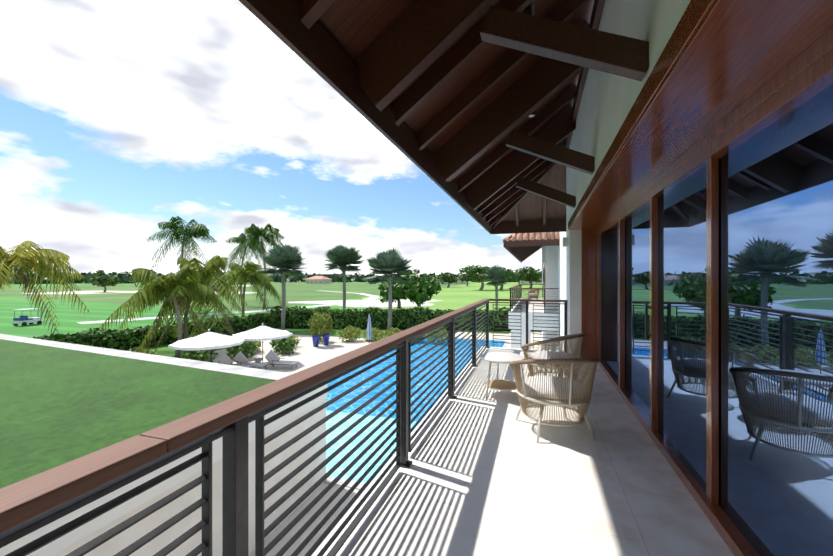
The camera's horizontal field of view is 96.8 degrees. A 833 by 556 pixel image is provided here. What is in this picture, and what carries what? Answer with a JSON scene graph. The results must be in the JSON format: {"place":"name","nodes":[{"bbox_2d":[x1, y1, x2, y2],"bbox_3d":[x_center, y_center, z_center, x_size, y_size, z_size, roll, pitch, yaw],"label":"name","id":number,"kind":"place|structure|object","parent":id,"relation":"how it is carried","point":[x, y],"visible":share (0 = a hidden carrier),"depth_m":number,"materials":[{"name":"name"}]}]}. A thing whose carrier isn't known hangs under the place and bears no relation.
{"place":"outdoors","nodes":[
{"label":"outdoors","id":0,"kind":"place"},
{"bbox_2d":[93,270,104,286],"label":"tree","id":1,"kind":"object","parent":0,"point":[99,272],"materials":[{"name":"green plant"}]},
{"bbox_2d":[0,281,385,316],"bbox_3d":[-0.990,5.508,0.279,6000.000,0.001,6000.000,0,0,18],"label":"path","id":2,"kind":"structure","parent":0,"point":[113,305],"depth_m":79.86,"materials":[{"name":"beige concrete"}]},
{"bbox_2d":[0,241,89,325],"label":"palm","id":3,"kind":"object","parent":2,"relation":"on","point":[40,260],"depth_m":25.82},
{"bbox_2d":[0,267,59,334],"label":"dead palm","id":4,"kind":"object","parent":3,"relation":"attached to","point":[26,282],"visible":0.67,"depth_m":25.55,"materials":[{"name":"yellow plant"}]},
{"bbox_2d":[88,274,121,291],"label":"tree","id":5,"kind":"object","parent":2,"relation":"on","point":[106,280],"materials":[{"name":"green plant"}]},
{"bbox_2d":[0,300,240,338],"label":"fairway","id":6,"kind":"structure","parent":2,"relation":"on","point":[68,317],"depth_m":50.21,"materials":[{"name":"green plant"}]},
{"bbox_2d":[12,308,42,325],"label":"golf cart","id":7,"kind":"object","parent":6,"relation":"on","point":[22,320],"visible":0.96,"depth_m":42.48,"materials":[{"name":"white plastic"}]},
{"bbox_2d":[28,312,276,350],"bbox_3d":[-23.073,4.586,26.716,2.251,2.147,33.081,0,0,26],"label":"hedge","id":8,"kind":"object","parent":2,"relation":"on","point":[108,332],"depth_m":28.93,"materials":[{"name":"green plant"}]},
{"bbox_2d":[0,334,325,555],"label":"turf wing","id":9,"kind":"structure","parent":2,"relation":"on","point":[116,544],"depth_m":7.46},
{"bbox_2d":[0,339,275,488],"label":"turf","id":10,"kind":"structure","parent":9,"relation":"on","point":[59,406],"depth_m":8.29,"materials":[{"name":"green plant"}]},
{"bbox_2d":[0,384,326,555],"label":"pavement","id":11,"kind":"structure","parent":9,"relation":"attached to","point":[54,547],"depth_m":5.18,"materials":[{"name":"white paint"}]},
{"bbox_2d":[146,216,216,309],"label":"palm","id":12,"kind":"object","parent":2,"relation":"on","point":[197,231],"depth_m":59.19,"materials":[{"name":"green plant"}]},
{"bbox_2d":[179,239,192,265],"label":"dead palm","id":13,"kind":"object","parent":12,"relation":"attached to","point":[186,253],"visible":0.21,"depth_m":59.92,"materials":[{"name":"beige plant"}]},
{"bbox_2d":[0,282,474,310],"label":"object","id":14,"kind":"object","parent":2,"relation":"on","point":[299,291],"visible":0.6,"depth_m":131.25,"materials":[{"name":"green plant"}]},
{"bbox_2d":[22,291,140,293],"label":"bunker","id":15,"kind":"object","parent":14,"relation":"on","point":[86,292],"visible":0.57,"depth_m":140.15},
{"bbox_2d":[212,261,281,320],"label":"palm","id":16,"kind":"object","parent":2,"relation":"on","point":[235,275],"depth_m":40.81,"materials":[{"name":"green plant"}]},
{"bbox_2d":[229,278,267,314],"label":"dead palm","id":17,"kind":"object","parent":16,"relation":"attached to","point":[239,287],"visible":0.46,"depth_m":41.24,"materials":[{"name":"brown plant"}]},
{"bbox_2d":[224,231,270,305],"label":"palm","id":18,"kind":"object","parent":2,"relation":"on","point":[243,238],"depth_m":72.26,"materials":[{"name":"green plant"}]},
{"bbox_2d":[227,223,284,309],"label":"palm","id":19,"kind":"object","parent":2,"relation":"on","point":[266,234],"depth_m":64.66,"materials":[{"name":"green plant"}]},
{"bbox_2d":[248,240,270,283],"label":"dead palm","id":20,"kind":"object","parent":19,"relation":"attached to","point":[260,255],"visible":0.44,"depth_m":64.86,"materials":[{"name":"brown plant"}]},
{"bbox_2d":[4,270,518,283],"bbox_3d":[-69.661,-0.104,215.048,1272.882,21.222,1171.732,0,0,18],"label":"tree belt","id":21,"kind":"object","parent":2,"relation":"on","point":[334,277],"visible":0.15,"depth_m":458.97,"materials":[{"name":"green plant"}]},
{"bbox_2d":[321,244,364,309],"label":"palm tree","id":22,"kind":"object","parent":2,"relation":"on","point":[341,255],"depth_m":45.00,"materials":[{"name":"green plant"}]},
{"bbox_2d":[202,331,541,555],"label":"pool deck","id":23,"kind":"structure","parent":2,"relation":"on","point":[306,354],"depth_m":22.96,"materials":[{"name":"stone"}]},
{"bbox_2d":[168,329,244,361],"bbox_3d":[-11.617,4.161,20.712,3.517,2.670,3.517,0,0,-16],"label":"umbrella","id":24,"kind":"object","parent":23,"relation":"on","point":[209,340],"visible":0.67,"depth_m":19.82,"materials":[{"name":"fabric"}]},
{"bbox_2d":[218,352,250,367],"bbox_3d":[-10.770,4.948,21.744,2.064,1.096,0.670,0,0,10],"label":"lounger","id":25,"kind":"object","parent":23,"relation":"on","point":[223,358],"visible":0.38,"depth_m":21.79,"materials":[{"name":"white fabric"}]},
{"bbox_2d":[226,341,257,358],"bbox_3d":[-11.900,4.847,25.201,2.002,1.449,1.964,0,0,-41],"label":"shrub","id":26,"kind":"object","parent":23,"relation":"on","point":[244,347],"visible":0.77,"depth_m":24.86,"materials":[{"name":"green plant"}]},
{"bbox_2d":[234,351,267,368],"bbox_3d":[-9.984,4.948,22.080,2.064,1.096,0.670,0,0,10],"label":"lounger","id":27,"kind":"object","parent":23,"relation":"on","point":[240,357],"visible":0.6,"depth_m":22.10,"materials":[{"name":"white fabric"}]},
{"bbox_2d":[253,358,262,362],"bbox_3d":[-9.892,5.266,23.096,0.540,0.460,0.540,0,0,18],"label":"side table","id":28,"kind":"object","parent":23,"relation":"on","point":[257,360],"visible":0.58,"depth_m":22.95,"materials":[{"name":"grey"}]},
{"bbox_2d":[232,323,291,362],"bbox_3d":[-9.738,4.161,23.418,3.332,2.670,3.332,0,0,12],"label":"umbrella","id":29,"kind":"object","parent":23,"relation":"on","point":[262,333],"visible":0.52,"depth_m":22.63,"materials":[{"name":"fabric"}]},
{"bbox_2d":[265,350,297,369],"bbox_3d":[-8.305,4.948,22.592,2.064,1.096,0.670,0,0,10],"label":"lounger","id":30,"kind":"object","parent":23,"relation":"on","point":[272,357],"visible":0.92,"depth_m":22.61,"materials":[{"name":"white"}]},
{"bbox_2d":[269,337,298,354],"bbox_3d":[-9.619,4.857,26.892,1.912,1.346,1.890,0,0,-33],"label":"shrub","id":31,"kind":"object","parent":23,"relation":"on","point":[287,345],"visible":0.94,"depth_m":26.62,"materials":[{"name":"green plant"}]},
{"bbox_2d":[312,335,319,346],"bbox_3d":[-8.071,5.043,29.651,0.640,0.930,0.640,0,0,18],"label":"pot","id":32,"kind":"object","parent":23,"relation":"on","point":[315,339],"visible":0.83,"depth_m":29.44,"materials":[{"name":"blue ceramic"}]},
{"bbox_2d":[307,311,322,335],"bbox_3d":[-8.022,3.704,29.644,1.329,2.076,1.266,0,0,18],"label":"potted plant","id":33,"kind":"object","parent":32,"relation":"in","point":[315,326],"visible":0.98,"depth_m":29.37,"materials":[{"name":"green plant"}]},
{"bbox_2d":[322,333,329,344],"bbox_3d":[-7.425,5.043,30.316,0.640,0.930,0.640,0,0,18],"label":"pot","id":34,"kind":"object","parent":23,"relation":"on","point":[325,337],"visible":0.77,"depth_m":30.10,"materials":[{"name":"blue ceramic"}]},
{"bbox_2d":[319,311,332,335],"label":"potted plant","id":35,"kind":"object","parent":34,"relation":"in","point":[327,321],"visible":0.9,"depth_m":30.09,"materials":[{"name":"green plant"}]},
{"bbox_2d":[366,313,371,343],"bbox_3d":[-3.422,4.033,26.782,0.600,2.950,0.600,0,0,18],"label":"closed umbrella","id":36,"kind":"object","parent":23,"relation":"on","point":[369,332],"visible":0.73,"depth_m":26.69,"materials":[{"name":"fabric"}]},
{"bbox_2d":[326,410,417,482],"bbox_3d":[-2.717,5.500,12.681,7.800,0.001,4.500,0,0,18],"label":"pool shelf","id":37,"kind":"object","parent":23,"relation":"on","point":[331,422],"depth_m":12.29,"materials":[{"name":"blue liquid"}]},
{"bbox_2d":[381,327,401,337],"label":"shrub","id":38,"kind":"object","parent":23,"relation":"on","point":[390,332],"visible":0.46,"depth_m":31.83,"materials":[{"name":"green plant"}]},
{"bbox_2d":[324,336,508,490],"bbox_3d":[0.315,5.481,21.948,8.400,0.030,24.600,0,0,18],"label":"pool coping","id":39,"kind":"object","parent":23,"relation":"on","point":[330,479],"visible":0.19,"depth_m":9.93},
{"bbox_2d":[270,305,498,330],"bbox_3d":[-3.706,4.332,40.253,24.991,2.666,2.421,0,0,5],"label":"hedge","id":40,"kind":"object","parent":2,"relation":"on","point":[369,309],"depth_m":39.70,"materials":[{"name":"green plant"}]},
{"bbox_2d":[378,273,408,306],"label":"tree","id":41,"kind":"object","parent":2,"relation":"on","point":[383,287],"depth_m":54.88,"materials":[{"name":"green plant"}]},
{"bbox_2d":[392,269,443,310],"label":"tree","id":42,"kind":"object","parent":2,"relation":"on","point":[426,285],"depth_m":48.40,"materials":[{"name":"green plant"}]},
{"bbox_2d":[436,272,459,287],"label":"tree","id":43,"kind":"object","parent":2,"relation":"on","point":[449,277],"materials":[{"name":"green plant"}]},
{"bbox_2d":[457,274,471,285],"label":"tree","id":44,"kind":"object","parent":2,"relation":"on","point":[463,278],"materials":[{"name":"green plant"}]},
{"bbox_2d":[459,264,504,289],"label":"tree","id":45,"kind":"object","parent":2,"relation":"on","point":[471,271],"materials":[{"name":"green plant"}]},
{"bbox_2d":[487,267,519,289],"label":"tree","id":46,"kind":"object","parent":2,"relation":"on","point":[510,274],"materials":[{"name":"green plant"}]},
{"bbox_2d":[498,307,539,331],"bbox_3d":[25.325,4.366,37.438,33.980,2.684,2.462,0,0,6],"label":"hedge","id":47,"kind":"object","parent":2,"relation":"on","point":[500,322],"depth_m":38.50,"materials":[{"name":"green plant"}]},
{"bbox_2d":[512,266,541,287],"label":"tree","id":48,"kind":"object","parent":2,"relation":"on","point":[531,274],"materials":[{"name":"green plant"}]},
{"bbox_2d":[77,291,381,323],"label":"cart path","id":49,"kind":"structure","parent":0,"point":[372,297],"depth_m":62.48,"materials":[{"name":"beige concrete"}]},
{"bbox_2d":[0,0,541,275],"label":"sky","id":50,"kind":"structure","parent":0,"point":[120,119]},
{"bbox_2d":[306,276,330,283],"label":"house","id":51,"kind":"structure","parent":0,"point":[318,280],"depth_m":352.19,"materials":[{"name":"beige"}]},
{"bbox_2d":[127,272,540,276],"bbox_3d":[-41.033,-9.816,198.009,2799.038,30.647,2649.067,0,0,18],"label":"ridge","id":52,"kind":"structure","parent":0,"point":[303,275],"depth_m":1441.62,"materials":[{"name":"green"}]},
{"bbox_2d":[131,328,541,358],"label":"patio","id":53,"kind":"structure","parent":0,"point":[164,350],"depth_m":36.02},
{"bbox_2d":[124,346,158,354],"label":"shrub","id":54,"kind":"object","parent":53,"relation":"on","point":[140,350],"visible":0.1,"depth_m":22.02,"materials":[{"name":"green plant"}]},
{"bbox_2d":[98,265,232,357],"bbox_3d":[-17.529,2.813,26.202,6.078,7.477,7.696,0,0,18],"label":"palm","id":55,"kind":"object","parent":53,"relation":"on","point":[180,283],"depth_m":25.20,"materials":[{"name":"green plant"}]},
{"bbox_2d":[145,294,213,351],"bbox_3d":[-16.842,3.983,26.439,5.016,5.904,1.633,0,0,-27],"label":"dead palm","id":56,"kind":"object","parent":55,"relation":"attached to","point":[183,305],"visible":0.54,"depth_m":26.17,"materials":[{"name":"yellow plant"}]},
{"bbox_2d":[139,255,246,347],"bbox_3d":[-16.710,2.201,28.119,7.740,7.907,7.530,0,0,18],"label":"palm","id":57,"kind":"object","parent":53,"relation":"on","point":[209,271],"depth_m":27.92,"materials":[{"name":"green plant"}]},
{"bbox_2d":[155,299,233,350],"bbox_3d":[-16.830,3.574,28.652,6.229,6.685,1.735,0,0,-21],"label":"dead palm","id":58,"kind":"object","parent":57,"relation":"attached to","point":[176,316],"visible":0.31,"depth_m":28.29,"materials":[{"name":"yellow plant"}]},
{"bbox_2d":[183,349,217,362],"bbox_3d":[-13.339,4.869,22.856,1.901,1.359,2.064,0,0,-26],"label":"shrub","id":59,"kind":"object","parent":53,"relation":"on","point":[198,355],"visible":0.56,"depth_m":22.61,"materials":[{"name":"green plant"}]},
{"bbox_2d":[247,341,263,351],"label":"shrub","id":60,"kind":"object","parent":53,"relation":"on","point":[258,343],"visible":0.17,"depth_m":27.05,"materials":[{"name":"green plant"}]},
{"bbox_2d":[253,243,308,329],"bbox_3d":[-14.071,0.811,39.163,6.224,9.422,6.065,0,0,18],"label":"palm tree","id":61,"kind":"object","parent":53,"relation":"on","point":[288,257],"depth_m":38.16,"materials":[{"name":"green plant"}]},
{"bbox_2d":[272,335,300,346],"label":"shrub","id":62,"kind":"object","parent":53,"relation":"on","point":[292,337],"visible":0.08,"depth_m":29.13,"materials":[{"name":"green plant"}]},
{"bbox_2d":[313,323,329,342],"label":"shrub","id":63,"kind":"object","parent":53,"relation":"on","point":[320,339],"visible":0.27,"depth_m":31.19,"materials":[{"name":"green plant"}]},
{"bbox_2d":[336,325,361,341],"bbox_3d":[-5.816,4.815,32.161,2.150,1.538,2.065,0,0,18],"label":"shrub","id":64,"kind":"object","parent":53,"relation":"on","point":[351,333],"visible":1,"depth_m":31.80,"materials":[{"name":"green plant"}]},
{"bbox_2d":[362,327,385,341],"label":"shrub","id":65,"kind":"object","parent":53,"relation":"on","point":[376,334],"visible":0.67,"depth_m":31.99,"materials":[{"name":"green plant"}]},
{"bbox_2d":[362,247,415,329],"bbox_3d":[-2.594,1.131,38.519,5.690,8.783,5.635,0,0,18],"label":"palm tree","id":66,"kind":"object","parent":53,"relation":"on","point":[390,261],"depth_m":37.43,"materials":[{"name":"green plant"}]},
{"bbox_2d":[426,326,447,342],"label":"shrub","id":67,"kind":"object","parent":53,"relation":"on","point":[439,333],"visible":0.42,"depth_m":30.90,"materials":[{"name":"green plant"}]},
{"bbox_2d":[542,232,565,350],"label":"wing walls","id":68,"kind":"structure","parent":53,"relation":"on","point":[554,258],"depth_m":17.06,"materials":[{"name":"white paint"}]},
{"bbox_2d":[503,232,559,262],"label":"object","id":69,"kind":"object","parent":68,"relation":"attached to","point":[521,251],"visible":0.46,"depth_m":16.02,"materials":[{"name":"brown wood"}]},
{"bbox_2d":[502,232,559,240],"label":"wing tiles","id":70,"kind":"object","parent":69,"relation":"on","point":[533,236],"visible":0.15,"depth_m":15.82,"materials":[{"name":"orange tile"}]},
{"bbox_2d":[508,306,558,348],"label":"wing balcony","id":71,"kind":"structure","parent":68,"relation":"attached to","point":[522,324],"depth_m":16.25,"materials":[{"name":"white paint"}]},
{"bbox_2d":[509,298,558,312],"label":"wing floor","id":72,"kind":"structure","parent":68,"relation":"on","point":[530,307],"depth_m":18.23,"materials":[{"name":"white concrete"}]},
{"bbox_2d":[527,289,539,298],"bbox_3d":[7.718,1.111,24.362,0.762,0.794,0.830,0,0,23],"label":"chair","id":73,"kind":"object","parent":72,"relation":"on","point":[532,296],"visible":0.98,"depth_m":24.11,"materials":[{"name":"beige wicker"}]},
{"bbox_2d":[510,285,558,312],"bbox_3d":[8.861,0.998,20.965,6.145,1.020,11.440,0,0,18],"label":"wing rail","id":74,"kind":"object","parent":72,"relation":"on","point":[516,296],"visible":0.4,"depth_m":16.48,"materials":[{"name":"black metal"}]},
{"bbox_2d":[509,284,558,288],"bbox_3d":[8.845,0.463,20.971,6.180,0.050,11.510,0,0,18],"label":"handrail","id":75,"kind":"object","parent":74,"relation":"on","point":[513,287],"visible":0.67,"depth_m":16.38,"materials":[{"name":"brown wood"}]},
{"bbox_2d":[543,261,544,302],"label":"wing doors","id":76,"kind":"structure","parent":68,"relation":"in","point":[543,278],"depth_m":22.27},
{"bbox_2d":[566,0,690,352],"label":"wing walls","id":77,"kind":"structure","parent":53,"relation":"on","point":[608,100],"depth_m":3.23,"materials":[{"name":"paint"}]},
{"bbox_2d":[312,346,482,555],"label":"balcony slab","id":78,"kind":"structure","parent":77,"relation":"attached to","point":[329,536],"depth_m":2.61,"materials":[{"name":"white paint"}]},
{"bbox_2d":[323,347,733,555],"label":"balcony floor","id":79,"kind":"structure","parent":78,"relation":"on","point":[481,475],"depth_m":2.62,"materials":[{"name":"beige tile"}]},
{"bbox_2d":[0,301,566,555],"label":"railing","id":80,"kind":"object","parent":79,"relation":"on","point":[234,435],"visible":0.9,"depth_m":1.59,"materials":[{"name":"black metal"}]},
{"bbox_2d":[0,298,567,533],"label":"handrail","id":81,"kind":"object","parent":80,"relation":"on","point":[26,499],"visible":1,"depth_m":1.03,"materials":[{"name":"brown wood"}]},
{"bbox_2d":[480,352,524,399],"bbox_3d":[1.098,1.254,4.734,0.554,0.504,0.562,0,0,-2],"label":"side table","id":82,"kind":"object","parent":79,"relation":"on","point":[501,358],"visible":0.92,"depth_m":4.66,"materials":[{"name":"white"}]},
{"bbox_2d":[521,333,585,381],"bbox_3d":[1.866,1.111,4.987,0.830,0.794,0.762,0,0,-42],"label":"chair","id":83,"kind":"object","parent":79,"relation":"on","point":[577,347],"visible":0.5,"depth_m":4.76,"materials":[{"name":"beige wicker"}]},
{"bbox_2d":[510,358,598,442],"bbox_3d":[1.354,1.111,3.635,0.830,0.794,0.762,0,0,-5],"label":"chair","id":84,"kind":"object","parent":79,"relation":"on","point":[556,391],"visible":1,"depth_m":3.40,"materials":[{"name":"beige wicker"}]},
{"bbox_2d":[239,0,648,233],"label":"roof beams","id":85,"kind":"structure","parent":77,"relation":"attached to","point":[414,40],"depth_m":3.10,"materials":[{"name":"brown wood"}]},
{"bbox_2d":[318,0,593,190],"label":"roof deck","id":86,"kind":"structure","parent":85,"relation":"on","point":[356,29],"depth_m":3.44,"materials":[{"name":"brown wood"}]},
{"bbox_2d":[523,4,534,116],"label":"soffit downlights","id":87,"kind":"object","parent":85,"relation":"attached to","point":[529,9],"visible":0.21,"depth_m":3.15,"materials":[{"name":"black metal"}]},
{"bbox_2d":[563,237,568,246],"bbox_3d":[2.922,-0.702,7.247,0.100,0.180,0.120,0,0,18],"label":"sconce","id":88,"kind":"object","parent":77,"relation":"attached to","point":[565,241],"visible":1,"depth_m":7.19,"materials":[{"name":"white paint"}]},
{"bbox_2d":[581,229,596,357],"bbox_3d":[3.226,0.307,6.778,0.370,2.402,0.024,0,0,18],"label":"door jamb","id":89,"kind":"object","parent":77,"relation":"attached to","point":[589,283],"visible":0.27,"depth_m":6.78,"materials":[{"name":"brown wood"}]},
{"bbox_2d":[568,0,832,229],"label":"fascia beam","id":90,"kind":"structure","parent":77,"relation":"attached to","point":[718,61],"depth_m":1.69,"materials":[{"name":"brown wood"}]},
{"bbox_2d":[595,26,832,555],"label":"door frames","id":91,"kind":"structure","parent":90,"relation":"attached to","point":[804,76],"depth_m":2.34,"materials":[{"name":"brown wood"}]},
{"bbox_2d":[645,303,651,338],"bbox_3d":[2.189,0.408,3.489,0.055,0.340,0.020,0,0,18],"label":"door handle","id":92,"kind":"object","parent":91,"relation":"attached to","point":[647,307],"visible":1,"depth_m":3.48,"materials":[{"name":"black metal"}]},
{"bbox_2d":[601,84,832,555],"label":"door glass","id":93,"kind":"object","parent":91,"relation":"in","point":[776,338],"visible":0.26,"depth_m":1.94,"materials":[{"name":"clear glass"}]},
{"bbox_2d":[326,338,504,421],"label":"pool water","id":94,"kind":"structure","parent":0,"point":[337,391],"depth_m":19.65,"materials":[{"name":"blue liquid"}]},
{"bbox_2d":[362,281,541,310],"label":"field","id":95,"kind":"structure","parent":0,"point":[455,297],"depth_m":116.29,"materials":[{"name":"green plant"}]},
{"bbox_2d":[288,299,441,306],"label":"bunker","id":96,"kind":"object","parent":95,"relation":"on","point":[404,303],"visible":0.81,"depth_m":79.66},
{"bbox_2d":[481,263,509,307],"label":"palm tree","id":97,"kind":"object","parent":95,"relation":"on","point":[495,273],"depth_m":50.99,"materials":[{"name":"green plant"}]},
{"bbox_2d":[451,280,466,283],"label":"house","id":98,"kind":"structure","parent":0,"point":[460,282],"depth_m":351.80,"materials":[{"name":"beige paint"}]},
{"bbox_2d":[520,278,541,283],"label":"house","id":99,"kind":"structure","parent":0,"point":[525,282],"depth_m":333.81,"materials":[{"name":"beige paint"}]},
{"bbox_2d":[501,164,565,221],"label":"roof deck","id":100,"kind":"structure","parent":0,"point":[530,205],"depth_m":9.16,"materials":[{"name":"brown wood"}]}
]}

